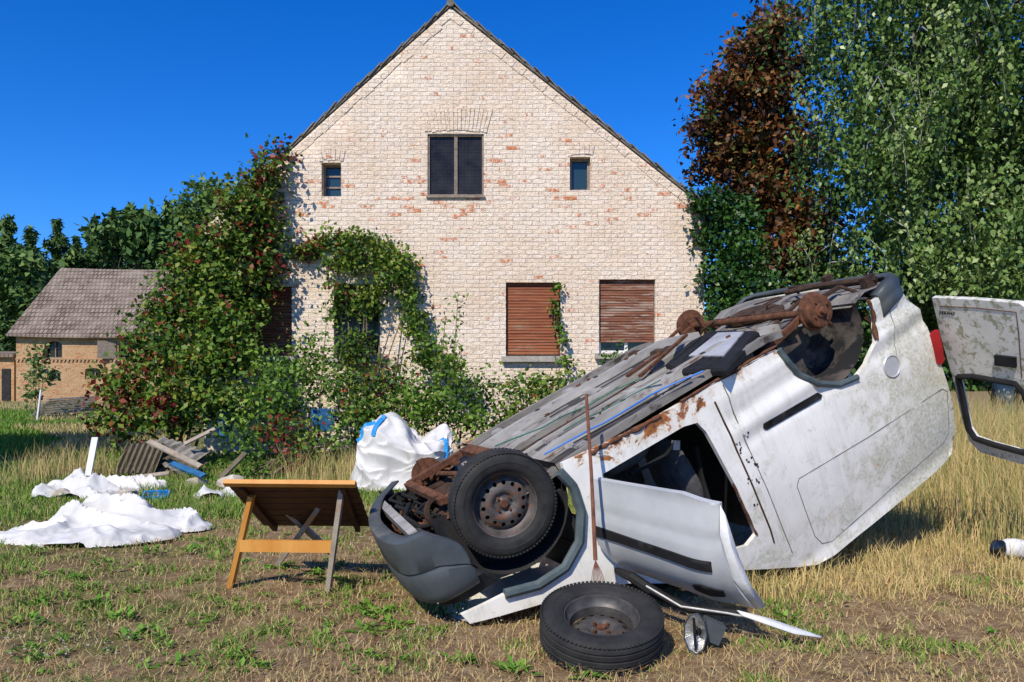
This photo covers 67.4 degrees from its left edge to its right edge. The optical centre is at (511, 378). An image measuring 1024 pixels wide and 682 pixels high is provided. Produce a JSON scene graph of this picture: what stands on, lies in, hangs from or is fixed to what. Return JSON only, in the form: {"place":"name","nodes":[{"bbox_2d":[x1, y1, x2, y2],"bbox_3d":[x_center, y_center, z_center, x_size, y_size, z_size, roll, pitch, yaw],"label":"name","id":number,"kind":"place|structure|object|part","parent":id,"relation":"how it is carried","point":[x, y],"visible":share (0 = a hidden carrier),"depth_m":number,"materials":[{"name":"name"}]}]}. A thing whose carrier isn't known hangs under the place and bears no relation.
{"place":"outdoors","nodes":[
{"label":"outdoors","id":0,"kind":"place"},
{"bbox_2d":[0,400,190,458],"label":"lawn grass","id":1,"kind":"structure","parent":0,"point":[26,428],"depth_m":17.69,"materials":[{"name":"green plant"}]},
{"bbox_2d":[6,268,198,402],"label":"brick barn","id":2,"kind":"structure","parent":0,"point":[71,317],"depth_m":43.74,"materials":[{"name":"tile"}]},
{"bbox_2d":[47,341,61,357],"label":"window","id":3,"kind":"structure","parent":2,"relation":"in","point":[55,348],"depth_m":43.71,"materials":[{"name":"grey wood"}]},
{"bbox_2d":[52,370,60,379],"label":"window","id":4,"kind":"structure","parent":2,"relation":"in","point":[59,374],"depth_m":43.71,"materials":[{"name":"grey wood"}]},
{"bbox_2d":[87,368,100,378],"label":"window","id":5,"kind":"structure","parent":2,"relation":"in","point":[94,371],"depth_m":43.71,"materials":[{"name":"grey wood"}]},
{"bbox_2d":[120,341,130,357],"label":"window","id":6,"kind":"structure","parent":2,"relation":"in","point":[125,342],"depth_m":43.71,"materials":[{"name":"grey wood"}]},
{"bbox_2d":[0,452,575,520],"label":"meadow grass","id":7,"kind":"structure","parent":0,"point":[235,507],"depth_m":8.86,"materials":[{"name":"green plant"}]},
{"bbox_2d":[199,0,709,454],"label":"brick house","id":8,"kind":"structure","parent":0,"point":[464,153],"depth_m":14.00,"materials":[{"name":"beige brick"}]},
{"bbox_2d":[250,287,295,361],"bbox_3d":[-4.405,-0.993,14.037,0.944,1.374,0.315,0,0,0],"label":"window","id":9,"kind":"structure","parent":8,"relation":"in","point":[271,334],"depth_m":14.09,"materials":[{"name":"brown wood"}]},
{"bbox_2d":[324,165,340,195],"bbox_3d":[-3.295,-3.631,14.203,0.355,0.616,0.065,0,0,0],"label":"window","id":10,"kind":"structure","parent":8,"relation":"in","point":[332,173],"depth_m":14.22,"materials":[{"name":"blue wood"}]},
{"bbox_2d":[328,285,382,361],"bbox_3d":[-2.828,-1.011,14.037,1.000,1.412,0.315,0,0,0],"label":"window","id":11,"kind":"structure","parent":8,"relation":"in","point":[354,322],"depth_m":14.19,"materials":[{"name":"grey wood"}]},
{"bbox_2d":[426,134,484,197],"bbox_3d":[-1.027,-3.877,14.022,1.067,1.169,0.145,0,0,0],"label":"window","id":12,"kind":"structure","parent":8,"relation":"in","point":[455,161],"depth_m":14.09,"materials":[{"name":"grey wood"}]},
{"bbox_2d":[501,283,563,361],"bbox_3d":[0.387,-1.030,14.037,1.159,1.449,0.315,0,0,0],"label":"window","id":13,"kind":"structure","parent":8,"relation":"in","point":[529,333],"depth_m":14.09,"materials":[{"name":"brown wood"}]},
{"bbox_2d":[546,281,574,371],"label":"creeper","id":14,"kind":"object","parent":8,"relation":"attached to","point":[563,339],"visible":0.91,"depth_m":13.84,"materials":[{"name":"green plant"}]},
{"bbox_2d":[570,159,589,189],"bbox_3d":[1.241,-3.738,14.162,0.373,0.607,0.065,0,0,0],"label":"window","id":15,"kind":"structure","parent":8,"relation":"in","point":[579,168],"depth_m":14.19,"materials":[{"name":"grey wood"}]},
{"bbox_2d":[595,280,653,358],"bbox_3d":[2.100,-1.086,14.037,1.187,1.449,0.315,0,0,0],"label":"window","id":16,"kind":"structure","parent":8,"relation":"in","point":[626,307],"depth_m":14.09,"materials":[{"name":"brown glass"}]},
{"bbox_2d":[455,441,465,445],"bbox_3d":[-0.616,0.948,11.200,0.413,0.073,0.083,0,0,0],"label":"plank","id":17,"kind":"object","parent":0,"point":[459,442],"visible":0.36,"depth_m":11.19,"materials":[{"name":"brown wood"}]},
{"bbox_2d":[0,391,1023,681],"bbox_3d":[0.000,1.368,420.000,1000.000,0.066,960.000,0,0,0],"label":"ground","id":18,"kind":"structure","parent":0,"point":[496,629],"depth_m":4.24,"materials":[{"name":"green plant"}]},
{"bbox_2d":[0,351,15,401],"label":"brick shed","id":19,"kind":"structure","parent":18,"relation":"on","point":[7,376],"depth_m":45.50,"materials":[{"name":"brick"}]},
{"bbox_2d":[2,369,10,400],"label":"door","id":20,"kind":"structure","parent":19,"relation":"in","point":[6,373],"depth_m":45.44,"materials":[{"name":"grey wood"}]},
{"bbox_2d":[0,214,23,350],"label":"pine tree","id":21,"kind":"object","parent":18,"relation":"on","point":[8,228],"visible":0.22,"depth_m":61.70,"materials":[{"name":"green plant"}]},
{"bbox_2d":[0,225,49,350],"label":"pine tree","id":22,"kind":"object","parent":18,"relation":"on","point":[30,236],"visible":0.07,"depth_m":59.67,"materials":[{"name":"green plant"}]},
{"bbox_2d":[36,390,41,420],"bbox_3d":[-14.697,0.856,23.861,0.058,1.024,0.339,0,0,-9],"label":"stake","id":23,"kind":"object","parent":18,"relation":"on","point":[38,408],"visible":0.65,"depth_m":23.85,"materials":[{"name":"white wood"}]},
{"bbox_2d":[15,342,66,415],"bbox_3d":[-15.428,0.080,25.073,1.282,2.567,1.190,0,0,0],"label":"young tree","id":24,"kind":"object","parent":18,"relation":"on","point":[39,367],"visible":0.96,"depth_m":24.96,"materials":[{"name":"green plant"}]},
{"bbox_2d":[40,217,70,273],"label":"pine tree","id":25,"kind":"object","parent":18,"relation":"on","point":[55,241],"visible":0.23,"depth_m":65.68,"materials":[{"name":"green plant"}]},
{"bbox_2d":[51,488,71,498],"bbox_3d":[-5.147,1.324,8.797,0.229,0.142,0.180,0,0,0],"label":"stone","id":26,"kind":"object","parent":18,"relation":"on","point":[59,491],"visible":0.67,"depth_m":8.75,"materials":[{"name":"white stone"}]},
{"bbox_2d":[31,396,95,415],"bbox_3d":[-15.632,0.948,26.811,1.985,0.650,1.176,0,0,-32],"label":"sheet stack","id":27,"kind":"object","parent":18,"relation":"on","point":[72,407],"visible":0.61,"depth_m":26.59,"materials":[{"name":"grey metal"}]},
{"bbox_2d":[60,235,93,268],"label":"pine tree","id":28,"kind":"object","parent":18,"relation":"on","point":[74,259],"visible":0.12,"depth_m":57.71,"materials":[{"name":"green plant"}]},
{"bbox_2d":[85,437,98,475],"bbox_3d":[-5.473,1.014,10.000,0.081,0.491,0.227,0,0,-5],"label":"board","id":29,"kind":"object","parent":18,"relation":"on","point":[91,457],"visible":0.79,"depth_m":9.99,"materials":[{"name":"white wood"}]},
{"bbox_2d":[80,214,112,268],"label":"pine tree","id":30,"kind":"object","parent":18,"relation":"on","point":[95,265],"visible":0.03,"depth_m":63.62,"materials":[{"name":"green plant"}]},
{"bbox_2d":[31,468,167,498],"bbox_3d":[-4.880,1.209,9.160,1.440,0.314,0.960,0,0,0],"label":"plastic sheet","id":31,"kind":"object","parent":18,"relation":"on","point":[78,482],"visible":0.83,"depth_m":8.93,"materials":[{"name":"white plastic"}]},
{"bbox_2d":[0,197,202,327],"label":"leafy tree","id":32,"kind":"object","parent":18,"relation":"on","point":[128,236],"visible":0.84,"depth_m":52.91,"materials":[{"name":"green plant"}]},
{"bbox_2d":[0,490,215,547],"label":"white tarpaulin","id":33,"kind":"object","parent":18,"relation":"on","point":[102,519],"visible":0.99,"depth_m":6.67,"materials":[{"name":"plastic"}]},
{"bbox_2d":[106,201,143,269],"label":"pine tree","id":34,"kind":"object","parent":18,"relation":"on","point":[127,208],"visible":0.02,"depth_m":65.59,"materials":[{"name":"green plant"}]},
{"bbox_2d":[115,488,138,494],"bbox_3d":[-4.308,1.317,8.575,0.254,0.191,0.249,0,0,0],"label":"stone","id":35,"kind":"object","parent":18,"relation":"on","point":[126,491],"visible":0.42,"depth_m":8.52,"materials":[{"name":"white stone"}]},
{"bbox_2d":[115,443,165,473],"bbox_3d":[-5.198,1.114,10.744,0.628,0.420,0.254,0,0,-6],"label":"corrugated sheet","id":36,"kind":"object","parent":18,"relation":"on","point":[144,457],"visible":0.9,"depth_m":10.73,"materials":[{"name":"grey metal"}]},
{"bbox_2d":[122,210,159,269],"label":"pine tree","id":37,"kind":"object","parent":18,"relation":"on","point":[143,265],"visible":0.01,"depth_m":61.30,"materials":[{"name":"green plant"}]},
{"bbox_2d":[127,471,168,476],"bbox_3d":[-5.026,1.321,10.300,0.792,0.134,0.083,0,0,-15],"label":"plank","id":38,"kind":"object","parent":18,"relation":"on","point":[166,473],"visible":0.29,"depth_m":10.35,"materials":[{"name":"brown wood"}]},
{"bbox_2d":[141,490,170,500],"bbox_3d":[-4.029,1.332,8.693,0.280,0.116,0.228,0,0,-17],"label":"plastic crate","id":39,"kind":"object","parent":18,"relation":"on","point":[165,492],"visible":0.41,"depth_m":8.77,"materials":[{"name":"blue plastic"}]},
{"bbox_2d":[155,464,178,476],"bbox_3d":[-4.851,1.302,10.822,0.729,0.409,0.293,0,0,26],"label":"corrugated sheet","id":40,"kind":"object","parent":18,"relation":"on","point":[160,468],"visible":0.19,"depth_m":10.82,"materials":[{"name":"grey metal"}]},
{"bbox_2d":[146,439,202,468],"bbox_3d":[-4.552,1.012,10.350,0.907,0.369,0.083,0,0,20],"label":"plank","id":41,"kind":"object","parent":40,"relation":"on","point":[177,455],"visible":1,"depth_m":10.33,"materials":[{"name":"brown wood"}]},
{"bbox_2d":[162,198,178,266],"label":"pine tree","id":42,"kind":"object","parent":18,"relation":"on","point":[166,203],"depth_m":63.81,"materials":[{"name":"green plant"}]},
{"bbox_2d":[158,458,203,477],"bbox_3d":[-4.769,1.194,10.896,0.746,0.391,0.291,0,0,19],"label":"corrugated sheet","id":43,"kind":"object","parent":18,"relation":"on","point":[165,462],"visible":0.33,"depth_m":10.80,"materials":[{"name":"grey"}]},
{"bbox_2d":[161,452,208,469],"bbox_3d":[-4.724,1.118,10.895,0.765,0.366,0.289,0,0,12],"label":"corrugated sheet","id":44,"kind":"object","parent":43,"relation":"on","point":[168,458],"visible":0.38,"depth_m":10.83,"materials":[{"name":"metal"}]},
{"bbox_2d":[150,436,208,460],"bbox_3d":[-4.738,1.000,10.944,0.783,0.333,0.286,0,0,4],"label":"corrugated sheet","id":45,"kind":"object","parent":44,"relation":"on","point":[195,453],"visible":0.79,"depth_m":10.97,"materials":[{"name":"grey metal"}]},
{"bbox_2d":[183,427,215,445],"bbox_3d":[-4.431,0.820,10.900,0.432,0.252,0.083,0,0,-29],"label":"plank","id":46,"kind":"object","parent":44,"relation":"on","point":[197,437],"visible":1,"depth_m":10.88,"materials":[{"name":"brown wood"}]},
{"bbox_2d":[68,132,302,450],"bbox_3d":[-5.219,-1.553,12.752,3.022,5.860,3.261,0,0,0],"label":"creeper","id":47,"kind":"object","parent":18,"relation":"on","point":[200,289],"visible":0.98,"depth_m":12.70,"materials":[{"name":"green plant"}]},
{"bbox_2d":[169,461,205,477],"bbox_3d":[-4.121,1.153,9.750,0.625,0.180,0.083,0,0,29],"label":"board","id":48,"kind":"object","parent":18,"relation":"on","point":[187,469],"visible":1,"depth_m":9.73,"materials":[{"name":"blue plastic"}]},
{"bbox_2d":[0,438,385,487],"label":"straw tufts","id":49,"kind":"object","parent":18,"relation":"on","point":[47,468],"visible":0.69,"depth_m":10.05,"materials":[{"name":"beige plant"}]},
{"bbox_2d":[156,172,234,266],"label":"leafy tree","id":50,"kind":"object","parent":18,"relation":"on","point":[195,201],"visible":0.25,"depth_m":55.09,"materials":[{"name":"green plant"}]},
{"bbox_2d":[186,477,208,486],"bbox_3d":[-3.981,1.318,9.720,0.284,0.159,0.185,0,0,-15],"label":"stone","id":51,"kind":"object","parent":18,"relation":"on","point":[194,479],"visible":0.46,"depth_m":9.65,"materials":[{"name":"grey stone"}]},
{"bbox_2d":[193,485,235,497],"bbox_3d":[-3.346,1.291,8.988,0.688,0.150,0.576,0,0,0],"label":"cloth rag","id":52,"kind":"object","parent":18,"relation":"on","point":[205,489],"visible":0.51,"depth_m":8.76,"materials":[{"name":"white fabric"}]},
{"bbox_2d":[217,411,234,436],"bbox_3d":[-4.423,0.681,11.861,0.200,0.437,0.289,0,0,-6],"label":"plastic crate","id":53,"kind":"object","parent":18,"relation":"on","point":[226,428],"visible":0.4,"depth_m":11.78,"materials":[{"name":"blue plastic"}]},
{"bbox_2d":[216,474,243,488],"bbox_3d":[-3.387,1.288,9.270,0.432,0.266,0.304,0,0,0],"label":"stone","id":54,"kind":"object","parent":18,"relation":"on","point":[220,480],"visible":0.3,"depth_m":9.27,"materials":[{"name":"white stone"}]},
{"bbox_2d":[218,451,247,477],"bbox_3d":[-3.450,1.075,9.500,0.352,0.333,0.084,0,0,-39],"label":"board","id":55,"kind":"object","parent":18,"relation":"on","point":[234,463],"visible":0.79,"depth_m":9.49,"materials":[{"name":"brown wood"}]},
{"bbox_2d":[0,493,503,676],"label":"wild flowers","id":56,"kind":"object","parent":18,"relation":"on","point":[210,649],"visible":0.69,"depth_m":3.73,"materials":[{"name":"green plant"}]},
{"bbox_2d":[201,405,358,478],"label":"shrub","id":57,"kind":"object","parent":18,"relation":"on","point":[258,435],"visible":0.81,"depth_m":10.77,"materials":[{"name":"green plant"}]},
{"bbox_2d":[231,320,350,460],"bbox_3d":[-3.483,0.190,12.206,1.796,2.357,2.272,0,0,0],"label":"shrub","id":58,"kind":"object","parent":18,"relation":"on","point":[300,372],"visible":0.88,"depth_m":12.13,"materials":[{"name":"green plant"}]},
{"bbox_2d":[246,396,340,476],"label":"shrub","id":59,"kind":"object","parent":18,"relation":"on","point":[294,440],"visible":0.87,"depth_m":10.69,"materials":[{"name":"green plant"}]},
{"bbox_2d":[223,479,368,593],"bbox_3d":[-1.401,0.999,5.164,0.898,0.766,1.006,0,0,0],"label":"wooden table","id":60,"kind":"object","parent":18,"relation":"on","point":[302,505],"visible":0.99,"depth_m":4.88,"materials":[{"name":"brown wood"}]},
{"bbox_2d":[311,408,333,431],"bbox_3d":[-2.828,0.618,11.473,0.320,0.340,0.364,0,0,-17],"label":"plastic crate","id":61,"kind":"object","parent":18,"relation":"on","point":[323,411],"visible":0.49,"depth_m":11.35,"materials":[{"name":"blue plastic"}]},
{"bbox_2d":[314,303,337,407],"bbox_3d":[-2.969,-0.194,12.190,0.386,2.017,0.308,0,0,0],"label":"sapling","id":62,"kind":"object","parent":18,"relation":"on","point":[326,334],"visible":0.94,"depth_m":12.20,"materials":[{"name":"green plant"}]},
{"bbox_2d":[307,350,443,463],"bbox_3d":[-2.109,0.452,11.819,1.774,1.833,1.927,0,0,-39],"label":"shrub","id":63,"kind":"object","parent":18,"relation":"on","point":[357,413],"visible":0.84,"depth_m":11.69,"materials":[{"name":"green plant"}]},
{"bbox_2d":[276,219,479,455],"bbox_3d":[-2.412,-0.732,13.630,3.726,4.205,1.343,0,0,0],"label":"creeper","id":64,"kind":"object","parent":18,"relation":"on","point":[384,254],"visible":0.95,"depth_m":13.67,"materials":[{"name":"green plant"}]},
{"bbox_2d":[351,412,453,491],"bbox_3d":[-1.419,0.898,9.744,1.381,0.969,1.135,0,0,0],"label":"bag","id":65,"kind":"object","parent":18,"relation":"on","point":[392,446],"visible":0.7,"depth_m":9.28,"materials":[{"name":"white plastic"}]},
{"bbox_2d":[432,311,453,426],"bbox_3d":[-1.076,-0.051,12.229,0.392,2.057,0.316,0,0,0],"label":"sapling","id":66,"kind":"object","parent":18,"relation":"on","point":[439,347],"visible":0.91,"depth_m":12.19,"materials":[{"name":"green plant"}]},
{"bbox_2d":[381,349,515,448],"bbox_3d":[-0.931,0.446,11.813,2.094,1.845,2.019,0,0,0],"label":"shrub","id":67,"kind":"object","parent":18,"relation":"on","point":[446,392],"visible":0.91,"depth_m":11.64,"materials":[{"name":"green plant"}]},
{"bbox_2d":[444,292,468,423],"bbox_3d":[-0.885,-0.284,12.221,0.405,2.196,0.346,0,0,0],"label":"sapling","id":68,"kind":"object","parent":18,"relation":"on","point":[456,335],"visible":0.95,"depth_m":12.20,"materials":[{"name":"green plant"}]},
{"bbox_2d":[3,518,956,672],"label":"fallen leaves","id":69,"kind":"object","parent":18,"relation":"on","point":[737,636],"visible":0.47,"depth_m":3.97,"materials":[{"name":"brown plant"}]},
{"bbox_2d":[0,474,1002,679],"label":"leafy weeds","id":70,"kind":"object","parent":18,"relation":"on","point":[124,631],"visible":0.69,"depth_m":4.21,"materials":[{"name":"green plant"}]},
{"bbox_2d":[0,286,1015,391],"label":"woodland","id":71,"kind":"object","parent":18,"relation":"on","point":[970,384],"visible":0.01,"depth_m":81.42,"materials":[{"name":"green plant"}]},
{"bbox_2d":[0,492,1023,681],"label":"dead straw","id":72,"kind":"object","parent":18,"relation":"on","point":[523,646],"visible":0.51,"depth_m":4.03,"materials":[{"name":"beige plant"}]},
{"bbox_2d":[484,359,589,429],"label":"shrub","id":73,"kind":"object","parent":18,"relation":"on","point":[537,393],"visible":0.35,"depth_m":12.09,"materials":[{"name":"green plant"}]},
{"bbox_2d":[539,581,664,676],"bbox_3d":[0.441,1.218,3.792,0.610,0.300,0.624,0,0,0],"label":"loose wheel","id":74,"kind":"object","parent":18,"relation":"on","point":[599,641],"visible":0.99,"depth_m":3.70,"materials":[{"name":"rubber"}]},
{"bbox_2d":[598,338,631,364],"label":"shrub","id":75,"kind":"object","parent":18,"relation":"on","point":[604,355],"visible":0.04,"depth_m":13.21,"materials":[{"name":"green plant"}]},
{"bbox_2d":[369,272,1023,637],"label":"white van","id":76,"kind":"object","parent":18,"relation":"on","point":[773,427],"visible":0.98,"depth_m":5.02,"materials":[{"name":"paint"}]},
{"bbox_3d":[0.977,0.946,4.063,1.214,0.771,0.449,0,0,31],"label":"front door","id":77,"kind":"part","parent":76,"relation":"part of","materials":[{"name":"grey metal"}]},
{"bbox_3d":[2.545,-0.173,6.601,0.040,1.200,0.750,-29,11,-21],"label":"rear door","id":78,"kind":"part","parent":76,"relation":"part of","materials":[{"name":"white paint"}]},
{"bbox_3d":[3.420,0.016,5.420,0.121,1.344,0.788,-29,11,-21],"label":"rear door","id":79,"kind":"part","parent":76,"relation":"part of","materials":[{"name":"white paint"}]},
{"bbox_2d":[683,613,725,654],"bbox_3d":[0.972,1.261,3.847,0.226,0.206,0.135,0,0,-30],"label":"headlamp","id":80,"kind":"object","parent":18,"relation":"on","point":[699,631],"visible":0.98,"depth_m":3.83,"materials":[{"name":"silver plastic"}]},
{"bbox_2d":[679,178,787,334],"bbox_3d":[4.045,-1.137,14.013,1.840,5.024,1.913,0,0,31],"label":"ivy","id":81,"kind":"object","parent":18,"relation":"on","point":[739,238],"visible":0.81,"depth_m":13.82,"materials":[{"name":"green plant"}]},
{"bbox_2d":[665,0,864,291],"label":"chestnut tree","id":82,"kind":"object","parent":18,"relation":"on","point":[747,79],"visible":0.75,"depth_m":19.35,"materials":[{"name":"brown plant"}]},
{"bbox_2d":[569,497,1023,601],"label":"dry grass fringe","id":83,"kind":"object","parent":18,"relation":"on","point":[915,559],"visible":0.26,"depth_m":5.33,"materials":[{"name":"yellow plant"}]},
{"bbox_2d":[778,241,891,356],"bbox_3d":[6.389,-0.785,15.513,3.530,4.309,2.901,0,0,0],"label":"shrub","id":84,"kind":"object","parent":18,"relation":"on","point":[805,271],"visible":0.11,"depth_m":15.85,"materials":[{"name":"green plant"}]},
{"bbox_2d":[756,0,1023,428],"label":"birch tree","id":85,"kind":"object","parent":18,"relation":"on","point":[991,179],"visible":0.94,"depth_m":12.99,"materials":[{"name":"green plant"}]},
{"bbox_2d":[792,12,1023,394],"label":"thicket","id":86,"kind":"object","parent":18,"relation":"on","point":[848,201],"visible":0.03,"depth_m":18.32,"materials":[{"name":"green plant"}]},
{"bbox_2d":[842,244,981,366],"bbox_3d":[8.558,-0.816,16.618,5.047,4.369,2.948,0,0,-37],"label":"shrub","id":87,"kind":"object","parent":18,"relation":"on","point":[931,319],"visible":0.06,"depth_m":16.02,"materials":[{"name":"green plant"}]},
{"bbox_2d":[943,270,1021,416],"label":"shrub","id":88,"kind":"object","parent":18,"relation":"on","point":[1017,393],"depth_m":16.51,"materials":[{"name":"green plant"}]},
{"bbox_2d":[989,538,1023,558],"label":"plastic pipe","id":89,"kind":"object","parent":18,"relation":"on","point":[1003,545],"visible":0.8,"depth_m":5.70,"materials":[{"name":"white plastic"}]},
{"bbox_2d":[0,0,1023,308],"label":"sky","id":90,"kind":"structure","parent":0,"point":[105,104],"materials":[{"name":"blue"}]},
{"bbox_2d":[585,394,603,581],"bbox_3d":[0.448,0.594,4.168,0.072,1.020,0.244,0,0,-4],"label":"leaf rake","id":91,"kind":"object","parent":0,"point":[596,567],"visible":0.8,"depth_m":4.14,"materials":[{"name":"metal"}]},
{"bbox_2d":[859,389,1023,568],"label":"tall dry grass","id":92,"kind":"structure","parent":0,"point":[963,471],"depth_m":7.45,"materials":[{"name":"yellow plant"}]}
]}

